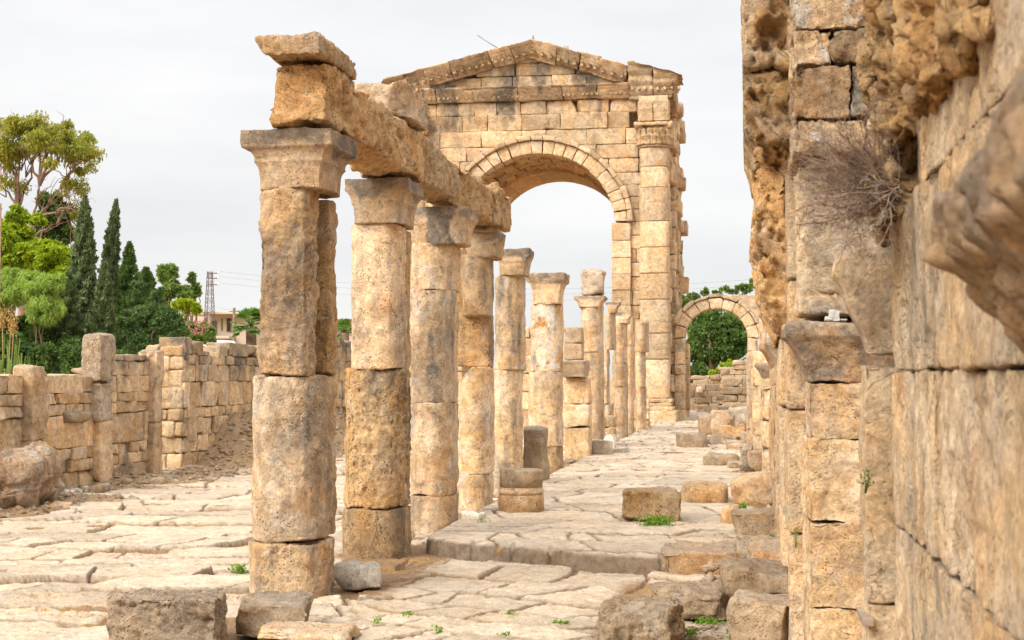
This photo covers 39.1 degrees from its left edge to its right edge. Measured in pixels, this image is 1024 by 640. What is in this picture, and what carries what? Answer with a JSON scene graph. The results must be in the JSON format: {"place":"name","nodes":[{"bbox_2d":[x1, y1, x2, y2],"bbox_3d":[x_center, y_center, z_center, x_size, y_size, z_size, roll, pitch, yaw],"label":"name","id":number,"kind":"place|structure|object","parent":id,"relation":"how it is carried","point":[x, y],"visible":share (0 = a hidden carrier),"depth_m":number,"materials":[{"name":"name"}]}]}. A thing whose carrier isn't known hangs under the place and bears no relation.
{"place":"outdoors","nodes":[
{"label":"outdoors","id":0,"kind":"place"},
{"bbox_2d":[0,409,345,524],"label":"ground","id":1,"kind":"structure","parent":0,"point":[224,431],"depth_m":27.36,"materials":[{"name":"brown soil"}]},
{"bbox_2d":[0,440,65,508],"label":"conglomerate boulder","id":2,"kind":"object","parent":1,"relation":"on","point":[30,474],"visible":0.89,"depth_m":18.58,"materials":[{"name":"beige stone"}]},
{"bbox_2d":[0,333,164,488],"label":"ruined wall","id":3,"kind":"structure","parent":1,"relation":"on","point":[100,419],"depth_m":22.78,"materials":[{"name":"stone"}]},
{"bbox_2d":[146,337,350,467],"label":"ruined wall","id":4,"kind":"structure","parent":1,"relation":"on","point":[218,394],"depth_m":27.42,"materials":[{"name":"stone"}]},
{"bbox_2d":[185,405,196,441],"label":"stone block","id":5,"kind":"structure","parent":4,"relation":"on","point":[192,429],"depth_m":26.84,"materials":[{"name":"beige stone"}]},
{"bbox_2d":[257,621,361,639],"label":"fallen block","id":6,"kind":"object","parent":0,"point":[293,630],"depth_m":9.27,"materials":[{"name":"stone"}]},
{"bbox_2d":[0,428,728,639],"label":"road","id":7,"kind":"structure","parent":0,"point":[198,535],"depth_m":12.16,"materials":[{"name":"beige stone"}]},
{"bbox_2d":[0,304,36,374],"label":"reeds","id":8,"kind":"object","parent":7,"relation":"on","point":[11,321],"visible":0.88,"depth_m":24.69,"materials":[{"name":"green plant"}]},
{"bbox_2d":[114,241,140,335],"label":"juniper tree","id":9,"kind":"object","parent":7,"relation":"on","point":[128,269],"visible":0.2,"depth_m":45.38,"materials":[{"name":"green plant"}]},
{"bbox_2d":[106,587,227,639],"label":"fallen block","id":10,"kind":"object","parent":7,"relation":"on","point":[144,613],"depth_m":9.21,"materials":[{"name":"grey stone"}]},
{"bbox_2d":[235,590,313,637],"bbox_3d":[-1.596,1.989,9.700,0.520,0.289,0.453,0,-2,-4],"label":"fallen block","id":11,"kind":"object","parent":7,"relation":"on","point":[257,611],"depth_m":9.51,"materials":[{"name":"stone"}]},
{"bbox_2d":[240,127,357,597],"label":"pillar","id":12,"kind":"structure","parent":7,"relation":"on","point":[291,543],"depth_m":11.22,"materials":[{"name":"stone"}]},
{"bbox_2d":[334,560,381,590],"bbox_3d":[-1.257,2.116,11.891,0.434,0.250,0.437,0,-2,9],"label":"fallen block","id":13,"kind":"object","parent":7,"relation":"on","point":[354,575],"depth_m":11.72,"materials":[{"name":"stone"}]},
{"bbox_2d":[342,177,423,559],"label":"pillar","id":14,"kind":"structure","parent":7,"relation":"on","point":[376,519],"depth_m":13.68,"materials":[{"name":"stone"}]},
{"bbox_2d":[269,64,424,183],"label":"lintel block","id":15,"kind":"structure","parent":14,"relation":"on","point":[389,144],"depth_m":11.83,"materials":[{"name":"stone"}]},
{"bbox_2d":[255,31,356,79],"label":"cornice block","id":16,"kind":"structure","parent":15,"relation":"on","point":[313,48],"depth_m":10.95,"materials":[{"name":"stone"}]},
{"bbox_2d":[354,80,427,131],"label":"cornice block","id":17,"kind":"structure","parent":15,"relation":"on","point":[404,101],"depth_m":13.62,"materials":[{"name":"stone"}]},
{"bbox_2d":[409,206,478,532],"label":"pillar","id":18,"kind":"structure","parent":7,"relation":"on","point":[445,237],"depth_m":16.05,"materials":[{"name":"stone"}]},
{"bbox_2d":[420,138,460,200],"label":"lintel block","id":19,"kind":"structure","parent":18,"relation":"on","point":[441,179],"depth_m":15.20,"materials":[{"name":"stone"}]},
{"bbox_2d":[426,166,492,221],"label":"lintel block","id":20,"kind":"structure","parent":18,"relation":"on","point":[473,193],"depth_m":17.06,"materials":[{"name":"stone"}]},
{"bbox_2d":[457,231,505,510],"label":"pillar","id":21,"kind":"structure","parent":7,"relation":"on","point":[476,404],"depth_m":18.48,"materials":[{"name":"stone"}]},
{"bbox_2d":[473,182,511,232],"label":"lintel block","id":22,"kind":"structure","parent":21,"relation":"on","point":[501,216],"depth_m":18.91,"materials":[{"name":"stone"}]},
{"bbox_2d":[492,248,533,496],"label":"pillar","id":23,"kind":"structure","parent":7,"relation":"on","point":[510,323],"depth_m":20.92,"materials":[{"name":"stone"}]},
{"bbox_2d":[523,425,549,480],"bbox_3d":[0.349,2.105,21.767,0.406,1.007,0.554,0,-2,9],"label":"pillar stub","id":24,"kind":"object","parent":7,"relation":"on","point":[535,453],"visible":0.73,"depth_m":21.54,"materials":[{"name":"stone"}]},
{"bbox_2d":[526,272,569,473],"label":"pillar","id":25,"kind":"structure","parent":7,"relation":"on","point":[545,390],"depth_m":25.66,"materials":[{"name":"stone"}]},
{"bbox_2d":[563,327,591,460],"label":"ruined wall","id":26,"kind":"structure","parent":7,"relation":"on","point":[577,412],"depth_m":28.62,"materials":[{"name":"stone"}]},
{"bbox_2d":[574,295,607,439],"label":"pillar","id":27,"kind":"structure","parent":7,"relation":"on","point":[592,315],"depth_m":31.67,"materials":[{"name":"stone"}]},
{"bbox_2d":[580,269,605,295],"bbox_3d":[1.809,-0.811,31.999,0.542,0.638,0.657,0,-2,9],"label":"broken stub","id":28,"kind":"object","parent":27,"relation":"on","point":[592,282],"visible":0.95,"depth_m":31.72,"materials":[{"name":"grey stone"}]},
{"bbox_2d":[604,415,616,434],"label":"ruined wall","id":29,"kind":"structure","parent":7,"relation":"on","point":[610,424],"depth_m":33.03,"materials":[{"name":"stone"}]},
{"bbox_2d":[604,302,620,415],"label":"pillar","id":30,"kind":"structure","parent":7,"relation":"on","point":[610,329],"depth_m":34.64,"materials":[{"name":"stone"}]},
{"bbox_2d":[614,312,632,438],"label":"pillar","id":31,"kind":"structure","parent":7,"relation":"on","point":[623,321],"depth_m":38.57,"materials":[{"name":"stone"}]},
{"bbox_2d":[627,316,635,434],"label":"pillar","id":32,"kind":"structure","parent":7,"relation":"on","point":[631,335],"depth_m":41.05,"materials":[{"name":"stone"}]},
{"bbox_2d":[596,596,685,639],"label":"fallen block","id":33,"kind":"object","parent":7,"relation":"on","point":[646,618],"depth_m":9.12,"materials":[{"name":"stone"}]},
{"bbox_2d":[634,322,648,431],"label":"pillar","id":34,"kind":"structure","parent":7,"relation":"on","point":[641,347],"depth_m":42.99,"materials":[{"name":"stone"}]},
{"bbox_2d":[648,581,730,619],"bbox_3d":[1.295,2.041,10.470,0.621,0.280,0.627,0,-2,9],"label":"fallen block","id":35,"kind":"object","parent":7,"relation":"on","point":[708,599],"depth_m":10.22,"materials":[{"name":"stone"}]},
{"bbox_2d":[691,616,726,624],"bbox_3d":[1.360,2.090,9.990,0.202,0.065,0.177,1,-3,-27],"label":"weed tuft","id":36,"kind":"object","parent":7,"relation":"on","point":[707,620],"visible":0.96,"depth_m":9.97,"materials":[{"name":"green plant"}]},
{"bbox_2d":[726,589,788,639],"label":"fallen block","id":37,"kind":"object","parent":7,"relation":"on","point":[752,615],"depth_m":9.24,"materials":[{"name":"stone"}]},
{"bbox_2d":[747,535,779,557],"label":"fallen block","id":38,"kind":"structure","parent":7,"relation":"on","point":[760,541],"depth_m":11.78,"materials":[{"name":"stone"}]},
{"bbox_2d":[754,548,780,560],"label":"fallen block","id":39,"kind":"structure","parent":7,"relation":"on","point":[770,553],"depth_m":10.96,"materials":[{"name":"stone"}]},
{"bbox_2d":[740,0,893,639],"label":"wall pier","id":40,"kind":"structure","parent":7,"relation":"on","point":[798,60],"depth_m":8.06,"materials":[{"name":"stone"}]},
{"bbox_2d":[0,0,768,378],"label":"sky","id":41,"kind":"structure","parent":0,"point":[169,89],"materials":[{"name":"white"}]},
{"bbox_2d":[462,510,486,519],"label":"fallen block","id":42,"kind":"object","parent":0,"point":[469,515],"depth_m":15.69,"materials":[{"name":"stone"}]},
{"bbox_2d":[233,471,738,639],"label":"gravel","id":43,"kind":"structure","parent":0,"point":[708,627],"depth_m":9.75,"materials":[{"name":"grey gravel"}]},
{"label":"fallen block","id":44,"kind":"object","parent":43,"relation":"on","visible":0},
{"bbox_2d":[719,557,787,596],"bbox_3d":[1.722,1.815,10.101,0.542,0.285,0.687,0,-2,9],"label":"fallen block","id":45,"kind":"object","parent":44,"relation":"on","point":[761,575],"depth_m":9.82,"materials":[{"name":"stone"}]},
{"bbox_2d":[425,410,771,575],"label":"pavement","id":46,"kind":"structure","parent":0,"point":[578,523],"depth_m":15.64,"materials":[{"name":"beige stone"}]},
{"bbox_2d":[497,468,543,512],"bbox_3d":[0.104,2.010,16.901,0.569,0.535,0.561,0,-2,9],"label":"round stump","id":47,"kind":"object","parent":46,"relation":"on","point":[520,490],"visible":0.95,"depth_m":16.68,"materials":[{"name":"stone"}]},
{"bbox_2d":[592,439,613,454],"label":"fallen block","id":48,"kind":"object","parent":46,"relation":"on","point":[600,446],"depth_m":29.10,"materials":[{"name":"stone"}]},
{"bbox_2d":[621,486,680,521],"bbox_3d":[1.518,2.020,15.761,0.654,0.396,0.654,0,-2,3],"label":"fallen block","id":49,"kind":"object","parent":46,"relation":"on","point":[657,500],"depth_m":15.49,"materials":[{"name":"stone"}]},
{"bbox_2d":[633,513,687,526],"bbox_3d":[1.515,2.104,15.097,0.654,0.135,0.386,0,-2,9],"label":"weed tuft","id":50,"kind":"object","parent":46,"relation":"on","point":[660,522],"visible":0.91,"depth_m":15.07,"materials":[{"name":"green plant"}]},
{"bbox_2d":[685,344,690,416],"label":"ruined wall","id":51,"kind":"structure","parent":46,"relation":"on","point":[688,384],"depth_m":57.59,"materials":[{"name":"stone"}]},
{"bbox_2d":[676,432,708,447],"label":"fallen block","id":52,"kind":"object","parent":46,"relation":"on","point":[692,440],"depth_m":31.75,"materials":[{"name":"stone"}]},
{"bbox_2d":[661,540,738,574],"bbox_3d":[1.744,2.107,12.682,0.855,0.285,0.718,0,-2,9],"label":"fallen block","id":53,"kind":"object","parent":46,"relation":"on","point":[683,557],"depth_m":12.41,"materials":[{"name":"stone"}]},
{"bbox_2d":[680,480,728,502],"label":"fallen block","id":54,"kind":"object","parent":46,"relation":"on","point":[697,491],"depth_m":17.89,"materials":[{"name":"stone"}]},
{"bbox_2d":[690,383,719,409],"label":"ruined wall","id":55,"kind":"structure","parent":46,"relation":"on","point":[709,394],"depth_m":69.32,"materials":[{"name":"stone"}]},
{"bbox_2d":[698,414,711,434],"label":"fallen block","id":56,"kind":"object","parent":46,"relation":"on","point":[704,421],"depth_m":39.11,"materials":[{"name":"stone"}]},
{"bbox_2d":[670,294,758,419],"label":"arch","id":57,"kind":"structure","parent":46,"relation":"on","point":[743,308],"depth_m":52.58,"materials":[{"name":"stone"}]},
{"bbox_2d":[690,359,745,405],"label":"stepped wall","id":58,"kind":"structure","parent":46,"relation":"on","point":[738,369],"depth_m":75.14,"materials":[{"name":"stone"}]},
{"bbox_2d":[703,452,739,465],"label":"fallen block","id":59,"kind":"object","parent":46,"relation":"on","point":[715,458],"depth_m":25.54,"materials":[{"name":"stone"}]},
{"bbox_2d":[710,410,734,434],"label":"fallen block","id":60,"kind":"object","parent":46,"relation":"on","point":[718,418],"depth_m":38.56,"materials":[{"name":"stone"}]},
{"bbox_2d":[708,435,739,444],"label":"fallen block","id":61,"kind":"object","parent":46,"relation":"on","point":[717,439],"depth_m":33.63,"materials":[{"name":"stone"}]},
{"bbox_2d":[720,504,739,523],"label":"fallen block","id":62,"kind":"object","parent":46,"relation":"on","point":[725,515],"depth_m":15.33,"materials":[{"name":"stone"}]},
{"bbox_2d":[720,424,744,438],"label":"fallen block","id":63,"kind":"object","parent":46,"relation":"on","point":[730,430],"depth_m":36.69,"materials":[{"name":"stone"}]},
{"bbox_2d":[722,377,746,406],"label":"ruined wall","id":64,"kind":"structure","parent":46,"relation":"on","point":[736,392],"depth_m":71.10,"materials":[{"name":"stone"}]},
{"bbox_2d":[699,449,773,582],"bbox_3d":[4.066,2.570,24.912,0.863,0.191,29.348,0,-2,9],"label":"rubble","id":65,"kind":"object","parent":46,"relation":"on","point":[710,566],"visible":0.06,"depth_m":12.05,"materials":[{"name":"stone"}]},
{"bbox_2d":[726,440,746,449],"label":"fallen block","id":66,"kind":"object","parent":46,"relation":"on","point":[733,444],"depth_m":31.23,"materials":[{"name":"stone"}]},
{"bbox_2d":[738,445,752,470],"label":"fallen block","id":67,"kind":"object","parent":46,"relation":"on","point":[743,463],"depth_m":24.11,"materials":[{"name":"grey stone"}]},
{"bbox_2d":[730,471,771,504],"bbox_3d":[2.957,2.094,17.709,0.542,0.475,0.590,0,-2,9],"label":"fallen block","id":68,"kind":"object","parent":46,"relation":"on","point":[752,488],"depth_m":17.45,"materials":[{"name":"stone"}]},
{"bbox_2d":[730,507,775,535],"bbox_3d":[2.502,2.038,14.410,0.627,0.344,0.772,0,-2,9],"label":"fallen block","id":69,"kind":"object","parent":46,"relation":"on","point":[754,521],"depth_m":14.12,"materials":[{"name":"stone"}]},
{"bbox_2d":[747,449,761,470],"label":"fallen block","id":70,"kind":"object","parent":46,"relation":"on","point":[754,458],"depth_m":23.88,"materials":[{"name":"stone"}]},
{"bbox_2d":[746,351,766,448],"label":"column","id":71,"kind":"structure","parent":46,"relation":"on","point":[753,424],"depth_m":31.55,"materials":[{"name":"stone"}]},
{"bbox_2d":[733,536,779,558],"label":"fallen block","id":72,"kind":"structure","parent":46,"relation":"on","point":[740,546],"depth_m":12.38,"materials":[{"name":"stone"}]},
{"bbox_2d":[754,363,770,472],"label":"column","id":73,"kind":"structure","parent":46,"relation":"on","point":[764,388],"depth_m":23.61,"materials":[{"name":"stone"}]},
{"bbox_2d":[758,337,779,535],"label":"column","id":74,"kind":"structure","parent":46,"relation":"on","point":[768,350],"depth_m":13.81,"materials":[{"name":"stone"}]},
{"bbox_2d":[610,379,612,403],"bbox_3d":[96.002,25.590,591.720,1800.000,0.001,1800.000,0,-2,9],"label":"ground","id":75,"kind":"structure","parent":0,"point":[610,389],"depth_m":232.53,"materials":[{"name":"beige stone"}]},
{"bbox_2d":[1,204,48,373],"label":"broadleaf tree","id":76,"kind":"object","parent":75,"relation":"on","point":[18,217],"visible":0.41,"depth_m":47.16,"materials":[{"name":"green plant"}]},
{"bbox_2d":[0,266,68,347],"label":"tall bush","id":77,"kind":"object","parent":75,"relation":"on","point":[34,291],"visible":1,"depth_m":39.47,"materials":[{"name":"green plant"}]},
{"bbox_2d":[1,221,70,293],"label":"bush","id":78,"kind":"object","parent":75,"relation":"on","point":[16,251],"visible":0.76,"depth_m":44.85,"materials":[{"name":"green plant"}]},
{"bbox_2d":[0,310,86,349],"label":"bush","id":79,"kind":"object","parent":75,"relation":"on","point":[26,328],"visible":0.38,"depth_m":40.80,"materials":[{"name":"green plant"}]},
{"bbox_2d":[19,237,71,313],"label":"bush","id":80,"kind":"object","parent":75,"relation":"on","point":[67,250],"visible":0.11,"depth_m":45.94,"materials":[{"name":"green plant"}]},
{"bbox_2d":[50,270,84,373],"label":"cypress tree","id":81,"kind":"object","parent":75,"relation":"on","point":[69,325],"visible":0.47,"depth_m":40.91,"materials":[{"name":"green plant"}]},
{"bbox_2d":[67,193,98,333],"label":"cypress tree","id":82,"kind":"object","parent":75,"relation":"on","point":[84,260],"visible":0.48,"depth_m":42.48,"materials":[{"name":"green plant"}]},
{"bbox_2d":[88,260,118,349],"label":"cypress tree","id":83,"kind":"object","parent":75,"relation":"on","point":[102,319],"visible":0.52,"depth_m":40.47,"materials":[{"name":"green plant"}]},
{"bbox_2d":[96,198,121,318],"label":"cypress tree","id":84,"kind":"object","parent":75,"relation":"on","point":[111,250],"visible":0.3,"depth_m":43.52,"materials":[{"name":"green plant"}]},
{"bbox_2d":[125,265,165,330],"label":"juniper tree","id":85,"kind":"object","parent":75,"relation":"on","point":[147,277],"visible":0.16,"depth_m":44.79,"materials":[{"name":"green plant"}]},
{"bbox_2d":[114,280,190,354],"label":"juniper tree","id":86,"kind":"object","parent":75,"relation":"on","point":[134,335],"visible":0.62,"depth_m":42.58,"materials":[{"name":"green plant"}]},
{"bbox_2d":[183,312,259,344],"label":"house","id":87,"kind":"structure","parent":75,"relation":"on","point":[223,324],"depth_m":96.33,"materials":[{"name":"paint"}]},
{"bbox_2d":[522,327,530,436],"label":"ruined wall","id":88,"kind":"structure","parent":75,"relation":"on","point":[525,399],"depth_m":40.41,"materials":[{"name":"stone"}]},
{"bbox_2d":[381,39,688,424],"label":"monumental arch","id":89,"kind":"structure","parent":75,"relation":"on","point":[515,121],"depth_m":52.56,"materials":[{"name":"stone"}]},
{"bbox_2d":[680,287,709,377],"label":"pine tree","id":90,"kind":"object","parent":75,"relation":"on","point":[693,297],"visible":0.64,"depth_m":109.06,"materials":[{"name":"green plant"}]},
{"bbox_2d":[686,309,746,371],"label":"tree","id":91,"kind":"object","parent":75,"relation":"on","point":[716,337],"visible":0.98,"depth_m":94.40,"materials":[{"name":"green plant"}]},
{"bbox_2d":[690,357,745,376],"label":"bush","id":92,"kind":"object","parent":75,"relation":"on","point":[704,370],"visible":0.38,"depth_m":92.92,"materials":[{"name":"green plant"}]},
{"bbox_2d":[708,358,733,374],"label":"bush","id":93,"kind":"object","parent":75,"relation":"on","point":[728,363],"visible":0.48,"depth_m":88.91,"materials":[{"name":"green plant"}]},
{"bbox_2d":[711,277,753,359],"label":"pine tree","id":94,"kind":"object","parent":75,"relation":"on","point":[743,288],"visible":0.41,"depth_m":103.76,"materials":[{"name":"green plant"}]},
{"bbox_2d":[831,0,1023,639],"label":"wall pier","id":95,"kind":"structure","parent":75,"relation":"on","point":[941,441],"depth_m":2.59,"materials":[{"name":"stone"}]},
{"bbox_2d":[775,65,907,317],"bbox_3d":[0.772,-0.292,3.382,0.307,0.573,0.544,0,-2,9],"label":"dry bush","id":96,"kind":"object","parent":95,"relation":"attached to","point":[878,193],"visible":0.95,"depth_m":3.35,"materials":[{"name":"brown plant"}]},
{"bbox_2d":[857,607,873,626],"bbox_3d":[0.902,0.757,3.676,0.028,0.018,0.199,0,-2,9],"label":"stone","id":97,"kind":"object","parent":95,"relation":"attached to","point":[866,619],"visible":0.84,"depth_m":3.61,"materials":[{"name":"beige stone"}]},
{"bbox_2d":[728,405,746,431],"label":"fallen block","id":98,"kind":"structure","parent":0,"point":[740,412],"depth_m":39.94,"materials":[{"name":"grey stone"}]},
{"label":"terrain","id":99,"kind":"structure","parent":0,"visible":0},
{"bbox_2d":[0,109,106,315],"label":"eucalyptus tree","id":100,"kind":"object","parent":99,"relation":"on","point":[58,140],"visible":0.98,"depth_m":49.14,"materials":[{"name":"green plant"}]},
{"bbox_2d":[34,190,76,246],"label":"broadleaf tree","id":101,"kind":"object","parent":99,"relation":"on","point":[60,232],"visible":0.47,"depth_m":55.39,"materials":[{"name":"green plant"}]},
{"bbox_2d":[0,331,128,373],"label":"bush","id":102,"kind":"object","parent":99,"relation":"on","point":[68,352],"visible":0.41,"depth_m":38.25,"materials":[{"name":"green plant"}]},
{"bbox_2d":[54,181,96,264],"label":"bare tree","id":103,"kind":"object","parent":99,"relation":"on","point":[76,208],"visible":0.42,"depth_m":51.41,"materials":[{"name":"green plant"}]},
{"bbox_2d":[155,262,192,321],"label":"eucalyptus tree","id":104,"kind":"object","parent":99,"relation":"on","point":[167,275],"visible":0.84,"depth_m":89.46,"materials":[{"name":"green plant"}]},
{"bbox_2d":[170,297,202,322],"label":"broadleaf tree","id":105,"kind":"object","parent":99,"relation":"on","point":[187,307],"visible":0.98,"depth_m":84.04,"materials":[{"name":"green plant"}]},
{"bbox_2d":[176,271,202,323],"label":"eucalyptus tree","id":106,"kind":"object","parent":99,"relation":"on","point":[195,288],"visible":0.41,"depth_m":94.45,"materials":[{"name":"green plant"}]},
{"bbox_2d":[186,320,216,344],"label":"oleander bush","id":107,"kind":"object","parent":99,"relation":"on","point":[203,331],"visible":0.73,"depth_m":62.74,"materials":[{"name":"green plant"}]},
{"bbox_2d":[204,271,218,338],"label":"lattice pylon","id":108,"kind":"object","parent":99,"relation":"on","point":[211,284],"visible":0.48,"depth_m":88.18,"materials":[{"name":"metal"}]},
{"bbox_2d":[230,307,260,344],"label":"palm tree","id":109,"kind":"object","parent":99,"relation":"on","point":[251,330],"visible":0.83,"depth_m":57.21,"materials":[{"name":"green plant"}]},
{"bbox_2d":[337,318,351,340],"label":"palm tree","id":110,"kind":"object","parent":99,"relation":"on","point":[344,334],"visible":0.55,"depth_m":63.91,"materials":[{"name":"green plant"}]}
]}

